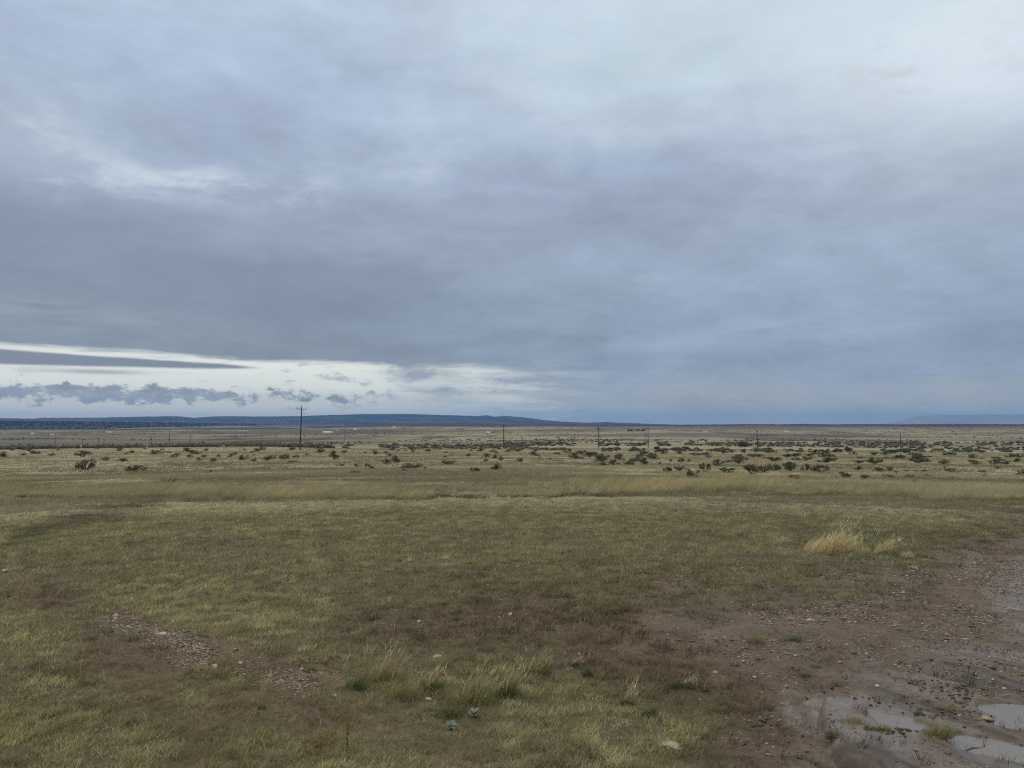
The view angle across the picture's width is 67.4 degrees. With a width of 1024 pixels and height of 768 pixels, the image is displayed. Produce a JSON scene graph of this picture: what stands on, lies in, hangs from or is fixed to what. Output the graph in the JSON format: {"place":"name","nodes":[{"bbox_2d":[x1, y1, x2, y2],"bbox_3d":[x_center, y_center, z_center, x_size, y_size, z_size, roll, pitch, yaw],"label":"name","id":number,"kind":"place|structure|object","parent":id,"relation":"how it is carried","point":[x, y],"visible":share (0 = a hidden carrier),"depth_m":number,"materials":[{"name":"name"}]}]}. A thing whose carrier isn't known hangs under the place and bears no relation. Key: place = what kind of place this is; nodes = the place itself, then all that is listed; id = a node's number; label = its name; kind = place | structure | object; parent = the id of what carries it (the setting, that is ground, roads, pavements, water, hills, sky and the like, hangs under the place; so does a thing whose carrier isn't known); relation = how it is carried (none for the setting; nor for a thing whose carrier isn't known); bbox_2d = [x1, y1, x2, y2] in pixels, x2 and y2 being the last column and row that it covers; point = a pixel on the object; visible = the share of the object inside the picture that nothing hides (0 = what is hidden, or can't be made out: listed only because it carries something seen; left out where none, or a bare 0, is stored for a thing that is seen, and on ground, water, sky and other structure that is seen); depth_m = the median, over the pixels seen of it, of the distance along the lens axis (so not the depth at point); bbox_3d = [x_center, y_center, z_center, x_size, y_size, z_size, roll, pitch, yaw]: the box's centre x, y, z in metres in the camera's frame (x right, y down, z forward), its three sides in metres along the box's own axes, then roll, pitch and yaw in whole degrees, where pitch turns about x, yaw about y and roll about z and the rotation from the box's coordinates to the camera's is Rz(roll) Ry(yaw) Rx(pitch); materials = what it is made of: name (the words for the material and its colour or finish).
{"place":"outdoors","nodes":[
{"label":"outdoors","id":0,"kind":"place"},
{"bbox_2d":[0,421,260,428],"bbox_3d":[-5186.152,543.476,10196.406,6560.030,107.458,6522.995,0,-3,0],"label":"forested slope","id":1,"kind":"structure","parent":0,"point":[88,427],"depth_m":9483.26,"materials":[{"name":"plant"}]},
{"bbox_2d":[107,425,340,428],"bbox_3d":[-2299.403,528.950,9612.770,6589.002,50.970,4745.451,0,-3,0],"label":"foothills","id":2,"kind":"structure","parent":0,"point":[249,427],"depth_m":8439.73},
{"bbox_2d":[0,414,671,424],"bbox_3d":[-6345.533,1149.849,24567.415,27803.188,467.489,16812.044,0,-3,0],"label":"mesa hills","id":3,"kind":"structure","parent":0,"point":[359,419],"depth_m":24036.82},
{"bbox_2d":[0,424,1023,767],"bbox_3d":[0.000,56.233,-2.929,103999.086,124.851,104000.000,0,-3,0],"label":"ground","id":4,"kind":"structure","parent":0,"point":[848,752],"depth_m":5.87,"materials":[{"name":"soil"}]},
{"bbox_2d":[21,566,44,584],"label":"dry stalk","id":5,"kind":"object","parent":4,"relation":"on","point":[31,577],"visible":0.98,"depth_m":7.63,"materials":[{"name":"brown plant"}]},
{"bbox_2d":[74,450,92,456],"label":"sagebrush","id":6,"kind":"object","parent":4,"relation":"on","point":[83,452],"visible":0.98,"depth_m":132.91,"materials":[{"name":"green plant"}]},
{"bbox_2d":[75,459,96,469],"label":"sagebrush","id":7,"kind":"object","parent":4,"relation":"on","point":[91,465],"visible":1,"depth_m":71.51,"materials":[{"name":"green plant"}]},
{"bbox_2d":[116,457,127,461],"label":"sagebrush","id":8,"kind":"object","parent":4,"relation":"on","point":[122,459],"visible":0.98,"depth_m":99.16,"materials":[{"name":"green plant"}]},
{"bbox_2d":[124,465,147,470],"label":"sagebrush","id":9,"kind":"object","parent":4,"relation":"on","point":[134,468],"visible":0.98,"depth_m":65.42,"materials":[{"name":"green plant"}]},
{"bbox_2d":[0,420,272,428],"bbox_3d":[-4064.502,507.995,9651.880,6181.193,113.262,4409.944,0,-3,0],"label":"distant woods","id":10,"kind":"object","parent":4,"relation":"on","point":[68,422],"visible":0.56,"depth_m":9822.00,"materials":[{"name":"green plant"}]},
{"bbox_2d":[155,632,166,637],"bbox_3d":[-2.662,1.905,5.826,0.086,0.048,0.061,0,-3,-9],"label":"stone","id":11,"kind":"object","parent":4,"relation":"on","point":[160,634],"visible":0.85,"depth_m":5.81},
{"bbox_2d":[152,476,183,481],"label":"grass clump","id":12,"kind":"object","parent":4,"relation":"on","point":[174,480],"visible":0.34,"depth_m":34.70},
{"bbox_2d":[191,632,208,636],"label":"grass clump","id":13,"kind":"object","parent":4,"relation":"on","point":[202,635],"visible":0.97,"depth_m":5.77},
{"bbox_2d":[238,455,248,460],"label":"sagebrush","id":14,"kind":"object","parent":4,"relation":"on","point":[241,457],"visible":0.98,"depth_m":103.34,"materials":[{"name":"green plant"}]},
{"bbox_2d":[253,702,266,708],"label":"grass clump","id":15,"kind":"object","parent":4,"relation":"on","point":[261,706],"visible":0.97,"depth_m":4.53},
{"bbox_2d":[279,454,289,458],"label":"sagebrush","id":16,"kind":"object","parent":4,"relation":"on","point":[284,455],"visible":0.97,"depth_m":109.03,"materials":[{"name":"green plant"}]},
{"bbox_2d":[296,406,303,449],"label":"utility pole","id":17,"kind":"object","parent":4,"relation":"on","point":[300,428],"visible":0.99,"depth_m":197.21,"materials":[{"name":"brown wood"}]},
{"bbox_2d":[303,664,320,672],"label":"grass clump","id":18,"kind":"object","parent":4,"relation":"on","point":[311,669],"visible":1,"depth_m":5.18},
{"bbox_2d":[295,721,335,755],"bbox_3d":[-1.017,1.836,3.950,0.208,0.138,0.163,0,-3,0],"label":"dry weed","id":19,"kind":"object","parent":4,"relation":"on","point":[319,743],"visible":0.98,"depth_m":3.94,"materials":[{"name":"brown plant"}]},
{"bbox_2d":[329,450,338,459],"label":"sagebrush","id":20,"kind":"object","parent":4,"relation":"on","point":[333,454],"visible":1,"depth_m":106.02,"materials":[{"name":"green plant"}]},
{"bbox_2d":[345,712,351,751],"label":"dry weed","id":21,"kind":"object","parent":4,"relation":"on","point":[347,739],"visible":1,"depth_m":3.97,"materials":[{"name":"brown plant"}]},
{"bbox_2d":[342,669,371,690],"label":"grass clump","id":22,"kind":"object","parent":4,"relation":"on","point":[358,685],"visible":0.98,"depth_m":4.88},
{"bbox_2d":[356,637,412,682],"bbox_3d":[-0.829,1.803,5.018,0.440,0.280,0.362,0,-3,0],"label":"grass clump","id":23,"kind":"object","parent":4,"relation":"on","point":[383,678],"visible":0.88,"depth_m":5.01,"materials":[{"name":"plant"}]},
{"bbox_2d":[381,458,390,463],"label":"sagebrush","id":24,"kind":"object","parent":4,"relation":"on","point":[387,461],"visible":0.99,"depth_m":79.85,"materials":[{"name":"green plant"}]},
{"bbox_2d":[391,455,399,461],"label":"sagebrush","id":25,"kind":"object","parent":4,"relation":"on","point":[395,459],"visible":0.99,"depth_m":83.58,"materials":[{"name":"green plant"}]},
{"bbox_2d":[379,673,423,701],"bbox_3d":[-0.687,1.867,4.771,0.315,0.167,0.270,0,-3,0],"label":"grass clump","id":26,"kind":"object","parent":4,"relation":"on","point":[404,694],"visible":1,"depth_m":4.76,"materials":[{"name":"plant"}]},
{"bbox_2d":[401,463,422,468],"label":"sagebrush","id":27,"kind":"object","parent":4,"relation":"on","point":[413,466],"visible":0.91,"depth_m":63.01,"materials":[{"name":"green plant"}]},
{"bbox_2d":[411,655,448,691],"bbox_3d":[-0.519,1.849,4.891,0.270,0.216,0.270,-1,-3,13],"label":"grass clump","id":28,"kind":"object","parent":4,"relation":"on","point":[431,681],"visible":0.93,"depth_m":4.91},
{"bbox_2d":[441,460,456,464],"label":"sagebrush","id":29,"kind":"object","parent":4,"relation":"on","point":[448,462],"visible":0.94,"depth_m":76.81,"materials":[{"name":"green plant"}]},
{"bbox_2d":[445,720,456,729],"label":"silver weed","id":30,"kind":"object","parent":4,"relation":"on","point":[451,724],"visible":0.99,"depth_m":4.25,"materials":[{"name":"green plant"}]},
{"bbox_2d":[430,698,471,718],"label":"grass clump","id":31,"kind":"object","parent":4,"relation":"on","point":[451,713],"visible":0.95,"depth_m":4.47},
{"bbox_2d":[440,655,506,707],"bbox_3d":[-0.253,1.800,4.665,0.500,0.291,0.348,0,-3,0],"label":"grass clump","id":32,"kind":"object","parent":4,"relation":"on","point":[471,696],"visible":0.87,"depth_m":4.67,"materials":[{"name":"plant"}]},
{"bbox_2d":[469,466,479,470],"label":"sagebrush","id":33,"kind":"object","parent":4,"relation":"on","point":[476,469],"visible":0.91,"depth_m":52.76,"materials":[{"name":"green plant"}]},
{"bbox_2d":[469,707,480,716],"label":"silver weed","id":34,"kind":"object","parent":4,"relation":"on","point":[473,711],"visible":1,"depth_m":4.41,"materials":[{"name":"green plant"}]},
{"bbox_2d":[490,463,501,468],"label":"sagebrush","id":35,"kind":"object","parent":4,"relation":"on","point":[496,465],"visible":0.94,"depth_m":57.09,"materials":[{"name":"green plant"}]},
{"bbox_2d":[500,424,507,447],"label":"utility pole","id":36,"kind":"object","parent":4,"relation":"on","point":[503,426],"visible":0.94,"depth_m":336.11,"materials":[{"name":"brown wood"}]},
{"bbox_2d":[487,655,534,698],"bbox_3d":[-0.013,1.788,4.776,0.362,0.294,0.338,0,-3,0],"label":"grass clump","id":37,"kind":"object","parent":4,"relation":"on","point":[505,692],"visible":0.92,"depth_m":4.74,"materials":[{"name":"plant"}]},
{"bbox_2d":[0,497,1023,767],"bbox_3d":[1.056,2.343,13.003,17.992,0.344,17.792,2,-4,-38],"label":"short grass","id":38,"kind":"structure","parent":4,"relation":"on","point":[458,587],"depth_m":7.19,"materials":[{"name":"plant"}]},
{"bbox_2d":[0,446,1023,514],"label":"meadow grass","id":39,"kind":"structure","parent":4,"relation":"on","point":[487,473],"depth_m":49.47,"materials":[{"name":"plant"}]},
{"bbox_2d":[0,471,1023,502],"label":"tall grass","id":40,"kind":"structure","parent":4,"relation":"on","point":[357,490],"depth_m":24.46,"materials":[{"name":"plant"}]},
{"bbox_2d":[0,424,1023,451],"bbox_3d":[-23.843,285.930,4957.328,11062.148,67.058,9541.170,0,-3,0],"label":"distant scrub","id":41,"kind":"object","parent":4,"relation":"on","point":[514,445],"visible":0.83,"depth_m":693.30,"materials":[{"name":"green plant"}]},
{"bbox_2d":[513,645,554,675],"bbox_3d":[0.175,1.828,5.134,0.328,0.220,0.302,-3,-4,43],"label":"grass clump","id":42,"kind":"object","parent":4,"relation":"on","point":[543,669],"visible":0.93,"depth_m":5.12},
{"bbox_2d":[564,651,583,666],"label":"grass clump","id":43,"kind":"object","parent":4,"relation":"on","point":[574,663],"visible":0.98,"depth_m":5.26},
{"bbox_2d":[572,663,594,676],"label":"grass clump","id":44,"kind":"object","parent":4,"relation":"on","point":[584,671],"visible":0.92,"depth_m":5.08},
{"bbox_2d":[582,451,596,456],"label":"sagebrush","id":45,"kind":"object","parent":4,"relation":"on","point":[589,454],"visible":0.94,"depth_m":121.73,"materials":[{"name":"green plant"}]},
{"bbox_2d":[594,454,608,461],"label":"sagebrush","id":46,"kind":"object","parent":4,"relation":"on","point":[598,457],"visible":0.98,"depth_m":92.92,"materials":[{"name":"green plant"}]},
{"bbox_2d":[608,459,620,464],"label":"sagebrush","id":47,"kind":"object","parent":4,"relation":"on","point":[612,461],"visible":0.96,"depth_m":75.50,"materials":[{"name":"green plant"}]},
{"bbox_2d":[616,677,642,705],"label":"grass clump","id":48,"kind":"object","parent":4,"relation":"on","point":[626,699],"visible":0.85,"depth_m":4.62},
{"bbox_2d":[627,428,645,430],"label":"distant grove","id":49,"kind":"object","parent":4,"relation":"on","point":[642,429],"visible":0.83,"depth_m":4218.24,"materials":[{"name":"green plant"}]},
{"bbox_2d":[640,458,647,464],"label":"sagebrush","id":50,"kind":"object","parent":4,"relation":"on","point":[644,461],"visible":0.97,"depth_m":74.30,"materials":[{"name":"green plant"}]},
{"bbox_2d":[638,699,663,716],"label":"grass clump","id":51,"kind":"object","parent":4,"relation":"on","point":[652,710],"visible":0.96,"depth_m":4.44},
{"bbox_2d":[662,466,672,471],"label":"sagebrush","id":52,"kind":"object","parent":4,"relation":"on","point":[668,468],"visible":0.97,"depth_m":55.35,"materials":[{"name":"green plant"}]},
{"bbox_2d":[659,741,681,749],"bbox_3d":[0.841,1.910,4.062,0.128,0.039,0.098,-2,-3,28],"label":"stone","id":53,"kind":"object","parent":4,"relation":"on","point":[677,747],"visible":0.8,"depth_m":4.03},
{"bbox_2d":[674,466,685,470],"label":"sagebrush","id":54,"kind":"object","parent":4,"relation":"on","point":[678,468],"visible":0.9,"depth_m":57.87,"materials":[{"name":"green plant"}]},
{"bbox_2d":[675,673,698,688],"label":"grass clump","id":55,"kind":"object","parent":4,"relation":"on","point":[688,682],"visible":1,"depth_m":4.87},
{"bbox_2d":[686,469,699,477],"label":"sagebrush","id":56,"kind":"object","parent":4,"relation":"on","point":[688,472],"visible":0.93,"depth_m":39.19,"materials":[{"name":"green plant"}]},
{"bbox_2d":[699,462,711,471],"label":"sagebrush","id":57,"kind":"object","parent":4,"relation":"on","point":[708,466],"visible":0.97,"depth_m":56.62,"materials":[{"name":"green plant"}]},
{"bbox_2d":[712,459,723,465],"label":"sagebrush","id":58,"kind":"object","parent":4,"relation":"on","point":[716,461],"visible":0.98,"depth_m":71.44,"materials":[{"name":"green plant"}]},
{"bbox_2d":[712,704,727,712],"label":"grass clump","id":59,"kind":"object","parent":4,"relation":"on","point":[721,710],"visible":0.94,"depth_m":4.53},
{"bbox_2d":[719,467,735,472],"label":"sagebrush","id":60,"kind":"object","parent":4,"relation":"on","point":[725,469],"visible":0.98,"depth_m":55.85,"materials":[{"name":"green plant"}]},
{"bbox_2d":[727,455,749,462],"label":"sagebrush","id":61,"kind":"object","parent":4,"relation":"on","point":[739,458],"visible":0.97,"depth_m":86.64,"materials":[{"name":"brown plant"}]},
{"bbox_2d":[734,440,744,446],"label":"juniper tree","id":62,"kind":"object","parent":4,"relation":"on","point":[740,443],"visible":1,"depth_m":580.65,"materials":[{"name":"green plant"}]},
{"bbox_2d":[743,464,762,473],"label":"sagebrush","id":63,"kind":"object","parent":4,"relation":"on","point":[749,467],"visible":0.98,"depth_m":53.58,"materials":[{"name":"brown plant"}]},
{"bbox_2d":[742,630,768,643],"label":"grass clump","id":64,"kind":"object","parent":4,"relation":"on","point":[754,638],"visible":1,"depth_m":5.62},
{"bbox_2d":[758,465,771,471],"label":"sagebrush","id":65,"kind":"object","parent":4,"relation":"on","point":[761,468],"visible":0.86,"depth_m":57.21,"materials":[{"name":"brown plant"}]},
{"bbox_2d":[763,456,781,460],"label":"sagebrush","id":66,"kind":"object","parent":4,"relation":"on","point":[771,458],"visible":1,"depth_m":102.94,"materials":[{"name":"green plant"}]},
{"bbox_2d":[767,464,781,470],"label":"sagebrush","id":67,"kind":"object","parent":4,"relation":"on","point":[778,467],"visible":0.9,"depth_m":60.82,"materials":[{"name":"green plant"}]},
{"bbox_2d":[773,534,792,542],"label":"grass clump","id":68,"kind":"object","parent":4,"relation":"on","point":[785,539],"visible":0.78,"depth_m":10.52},
{"bbox_2d":[781,461,796,471],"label":"sagebrush","id":69,"kind":"object","parent":4,"relation":"on","point":[789,466],"visible":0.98,"depth_m":58.69,"materials":[{"name":"green plant"}]},
{"bbox_2d":[786,632,806,642],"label":"grass clump","id":70,"kind":"object","parent":4,"relation":"on","point":[794,639],"visible":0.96,"depth_m":5.69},
{"bbox_2d":[791,752,807,759],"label":"grass clump","id":71,"kind":"object","parent":4,"relation":"on","point":[796,757],"visible":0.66,"depth_m":4.00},
{"bbox_2d":[799,670,810,677],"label":"grass clump","id":72,"kind":"object","parent":4,"relation":"on","point":[804,674],"visible":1,"depth_m":5.04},
{"bbox_2d":[800,463,811,470],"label":"sagebrush","id":73,"kind":"object","parent":4,"relation":"on","point":[807,465],"visible":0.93,"depth_m":60.12,"materials":[{"name":"green plant"}]},
{"bbox_2d":[809,662,822,668],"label":"grass clump","id":74,"kind":"object","parent":4,"relation":"on","point":[818,666],"visible":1,"depth_m":5.17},
{"bbox_2d":[811,465,830,472],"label":"sagebrush","id":75,"kind":"object","parent":4,"relation":"on","point":[814,468],"visible":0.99,"depth_m":56.64,"materials":[{"name":"green plant"}]},
{"bbox_2d":[817,457,835,462],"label":"sagebrush","id":76,"kind":"object","parent":4,"relation":"on","point":[828,459],"visible":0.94,"depth_m":94.83,"materials":[{"name":"green plant"}]},
{"bbox_2d":[823,721,843,739],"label":"grass clump","id":77,"kind":"object","parent":4,"relation":"on","point":[829,735],"visible":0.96,"depth_m":4.04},
{"bbox_2d":[803,517,878,552],"bbox_3d":[4.199,1.922,9.826,0.880,0.458,0.744,1,-3,-23],"label":"grass clump","id":78,"kind":"object","parent":4,"relation":"on","point":[834,544],"visible":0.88,"depth_m":9.80,"materials":[{"name":"plant"}]},
{"bbox_2d":[839,471,851,476],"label":"sagebrush","id":79,"kind":"object","parent":4,"relation":"on","point":[844,474],"visible":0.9,"depth_m":46.51,"materials":[{"name":"green plant"}]},
{"bbox_2d":[838,714,868,724],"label":"grass clump","id":80,"kind":"object","parent":4,"relation":"on","point":[853,721],"visible":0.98,"depth_m":4.21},
{"bbox_2d":[855,545,871,553],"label":"grass clump","id":81,"kind":"object","parent":4,"relation":"on","point":[865,548],"visible":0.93,"depth_m":9.63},
{"bbox_2d":[861,724,876,730],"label":"grass clump","id":82,"kind":"object","parent":4,"relation":"on","point":[868,727],"visible":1,"depth_m":4.10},
{"bbox_2d":[742,617,1002,746],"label":"mud clods","id":83,"kind":"object","parent":4,"relation":"on","point":[912,681],"visible":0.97,"depth_m":4.56,"materials":[{"name":"soil"}]},
{"bbox_2d":[865,456,882,463],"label":"sagebrush","id":84,"kind":"object","parent":4,"relation":"on","point":[871,460],"visible":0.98,"depth_m":90.21,"materials":[{"name":"green plant"}]},
{"bbox_2d":[866,543,881,551],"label":"grass clump","id":85,"kind":"object","parent":4,"relation":"on","point":[872,548],"visible":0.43,"depth_m":9.75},
{"bbox_2d":[872,723,891,731],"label":"grass clump","id":86,"kind":"object","parent":4,"relation":"on","point":[882,727],"visible":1,"depth_m":4.09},
{"bbox_2d":[874,532,912,553],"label":"grass clump","id":87,"kind":"object","parent":4,"relation":"on","point":[885,547],"visible":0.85,"depth_m":9.63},
{"bbox_2d":[868,708,928,729],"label":"puddle","id":88,"kind":"object","parent":4,"relation":"on","point":[885,719],"visible":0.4,"depth_m":4.28,"materials":[{"name":"grey liquid"}]},
{"bbox_2d":[899,550,914,557],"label":"grass clump","id":89,"kind":"object","parent":4,"relation":"on","point":[903,554],"visible":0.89,"depth_m":9.28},
{"bbox_2d":[912,707,922,715],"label":"grass clump","id":90,"kind":"object","parent":4,"relation":"on","point":[916,712],"visible":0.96,"depth_m":4.33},
{"bbox_2d":[909,457,926,462],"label":"sagebrush","id":91,"kind":"object","parent":4,"relation":"on","point":[918,461],"visible":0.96,"depth_m":100.12,"materials":[{"name":"green plant"}]},
{"bbox_2d":[909,550,933,557],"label":"grass clump","id":92,"kind":"object","parent":4,"relation":"on","point":[918,554],"visible":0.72,"depth_m":9.37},
{"bbox_2d":[923,717,957,740],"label":"grass clump","id":93,"kind":"object","parent":4,"relation":"on","point":[943,732],"visible":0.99,"depth_m":4.01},
{"bbox_2d":[938,459,949,463],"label":"sagebrush","id":94,"kind":"object","parent":4,"relation":"on","point":[943,462],"visible":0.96,"depth_m":95.28,"materials":[{"name":"green plant"}]},
{"bbox_2d":[932,704,958,711],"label":"grass clump","id":95,"kind":"object","parent":4,"relation":"on","point":[946,707],"visible":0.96,"depth_m":4.40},
{"bbox_2d":[942,452,955,455],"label":"sagebrush","id":96,"kind":"object","parent":4,"relation":"on","point":[954,454],"visible":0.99,"depth_m":163.15,"materials":[{"name":"green plant"}]},
{"bbox_2d":[944,468,959,471],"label":"sagebrush","id":97,"kind":"object","parent":4,"relation":"on","point":[951,469],"visible":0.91,"depth_m":63.16,"materials":[{"name":"green plant"}]},
{"bbox_2d":[965,739,984,750],"bbox_3d":[2.378,1.857,3.917,0.181,0.036,0.041,2,-4,-33],"label":"stick","id":98,"kind":"object","parent":4,"relation":"on","point":[976,747],"visible":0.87,"depth_m":3.92,"materials":[{"name":"brown wood"}]},
{"bbox_2d":[946,735,1023,763],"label":"puddle","id":99,"kind":"object","parent":4,"relation":"on","point":[995,747],"visible":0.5,"depth_m":3.94,"materials":[{"name":"grey liquid"}]},
{"bbox_2d":[982,715,993,721],"bbox_3d":[2.645,1.869,4.283,0.082,0.030,0.070,2,-4,-38],"label":"stone","id":100,"kind":"object","parent":4,"relation":"on","point":[987,718],"visible":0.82,"depth_m":4.26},
{"bbox_2d":[988,459,1001,464],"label":"sagebrush","id":101,"kind":"object","parent":4,"relation":"on","point":[994,461],"visible":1,"depth_m":97.41,"materials":[{"name":"green plant"}]},
{"bbox_2d":[978,704,1023,719],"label":"puddle","id":102,"kind":"object","parent":4,"relation":"on","point":[1006,711],"visible":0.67,"depth_m":4.43,"materials":[{"name":"grey liquid"}]},
{"bbox_2d":[987,717,1023,730],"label":"puddle","id":103,"kind":"object","parent":4,"relation":"on","point":[1011,723],"visible":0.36,"depth_m":4.24,"materials":[{"name":"grey liquid"}]},
{"bbox_2d":[0,0,1023,424],"label":"sky","id":104,"kind":"structure","parent":0,"point":[674,212],"materials":[{"name":"grey"}]},
{"bbox_2d":[83,538,1023,767],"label":"gravel","id":105,"kind":"structure","parent":0,"point":[207,648],"depth_m":5.92,"materials":[{"name":"gravel"}]},
{"bbox_2d":[883,414,1023,423],"bbox_3d":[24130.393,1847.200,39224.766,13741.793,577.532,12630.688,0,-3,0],"label":"hills","id":106,"kind":"structure","parent":0,"point":[971,419],"depth_m":38222.96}
]}

